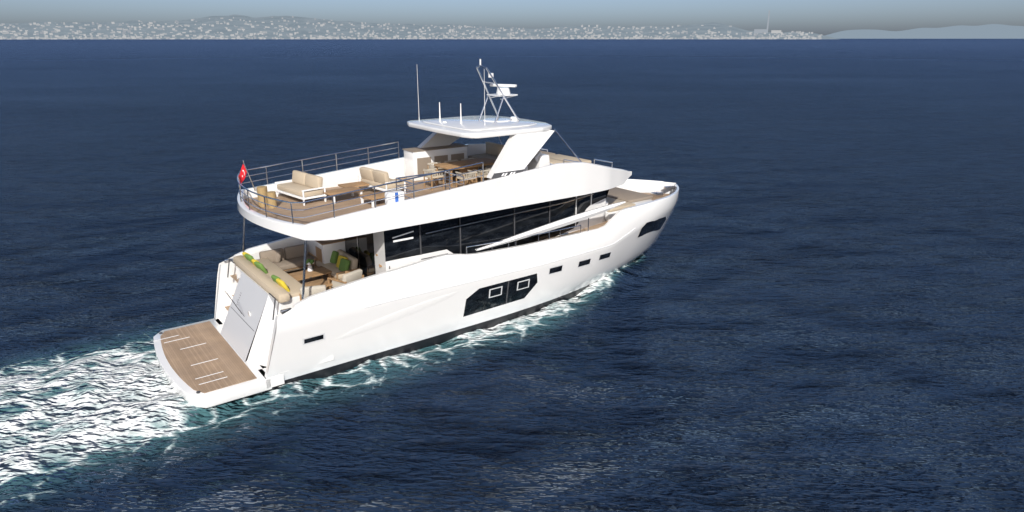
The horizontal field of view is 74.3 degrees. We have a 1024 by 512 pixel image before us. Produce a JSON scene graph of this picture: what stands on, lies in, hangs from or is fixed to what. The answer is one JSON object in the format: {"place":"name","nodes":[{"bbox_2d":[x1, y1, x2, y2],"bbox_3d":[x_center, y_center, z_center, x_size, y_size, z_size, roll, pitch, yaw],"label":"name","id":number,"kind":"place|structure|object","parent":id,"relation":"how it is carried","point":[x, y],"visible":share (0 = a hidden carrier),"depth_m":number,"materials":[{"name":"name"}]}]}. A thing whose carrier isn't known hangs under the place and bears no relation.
{"place":"outdoors","nodes":[
{"label":"outdoors","id":0,"kind":"place"},
{"bbox_2d":[0,15,834,38],"bbox_3d":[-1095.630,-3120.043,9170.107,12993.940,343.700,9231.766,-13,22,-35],"label":"coast terrain","id":1,"kind":"structure","parent":0,"point":[722,28],"depth_m":8492.89,"materials":[{"name":"white"}]},
{"bbox_2d":[0,16,821,39],"bbox_3d":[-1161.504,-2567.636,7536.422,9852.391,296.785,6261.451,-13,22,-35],"label":"coast city buildings","id":2,"kind":"structure","parent":1,"relation":"on","point":[365,35],"depth_m":7755.65,"materials":[{"name":"white"}]},
{"bbox_2d":[754,10,780,32],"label":"tower","id":3,"kind":"structure","parent":1,"relation":"on","point":[764,31],"depth_m":8722.60,"materials":[{"name":"white"}]},
{"bbox_2d":[0,39,1023,511],"bbox_3d":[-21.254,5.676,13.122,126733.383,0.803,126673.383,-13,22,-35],"label":"sea","id":4,"kind":"structure","parent":0,"point":[810,299],"depth_m":27.00,"materials":[{"name":"liquid"}]},
{"bbox_2d":[153,179,678,407],"bbox_3d":[-1.271,0.461,26.012,22.506,4.348,5.900,-13,22,-35],"label":"yacht hull","id":5,"kind":"object","parent":4,"relation":"on","point":[208,363],"visible":0.73,"depth_m":21.18,"materials":[{"name":"white plastic"}]},
{"bbox_2d":[233,244,389,302],"bbox_3d":[-5.979,-0.305,21.924,4.805,2.511,4.651,-13,22,-35],"label":"outdoor seating","id":6,"kind":"object","parent":5,"relation":"on","point":[267,271],"visible":0.72,"depth_m":21.82,"materials":[{"name":"beige fabric"}]},
{"bbox_2d":[224,185,674,319],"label":"yacht deck fittings","id":7,"kind":"object","parent":5,"relation":"attached to","point":[617,199],"visible":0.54,"depth_m":24.48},
{"bbox_2d":[307,189,608,277],"bbox_3d":[-1.538,-1.366,25.212,11.018,2.576,4.528,-13,22,-35],"label":"main deck cabin","id":8,"kind":"object","parent":5,"relation":"on","point":[397,248],"visible":0.34,"depth_m":22.70,"materials":[{"name":"black glass"}]},
{"bbox_2d":[237,143,631,239],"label":"upper deck","id":9,"kind":"structure","parent":8,"relation":"on","point":[557,178],"depth_m":21.94,"materials":[{"name":"white plastic"}]},
{"bbox_2d":[237,141,612,223],"bbox_3d":[-2.564,-3.025,23.863,13.268,1.401,5.705,-13,22,-35],"label":"yacht flybridge outfit","id":10,"kind":"object","parent":9,"relation":"on","point":[440,162],"visible":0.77,"depth_m":23.35,"materials":[{"name":"beige fabric"}]},
{"bbox_2d":[407,59,581,178],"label":"hardtop roof","id":11,"kind":"structure","parent":9,"relation":"on","point":[526,141],"depth_m":23.24,"materials":[{"name":"white plastic"}]},
{"bbox_2d":[302,217,665,344],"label":"hull windows","id":12,"kind":"structure","parent":5,"relation":"in","point":[488,297],"depth_m":22.94,"materials":[{"name":"black glass"}]},
{"bbox_2d":[0,0,1023,35],"label":"sky","id":13,"kind":"structure","parent":0,"point":[824,17],"materials":[{"name":"blue"}]},
{"bbox_2d":[825,24,1023,38],"bbox_3d":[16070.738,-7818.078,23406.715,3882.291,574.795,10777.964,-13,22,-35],"label":"coast hills","id":14,"kind":"structure","parent":0,"point":[994,31],"depth_m":24332.75,"materials":[{"name":"white"}]}
]}

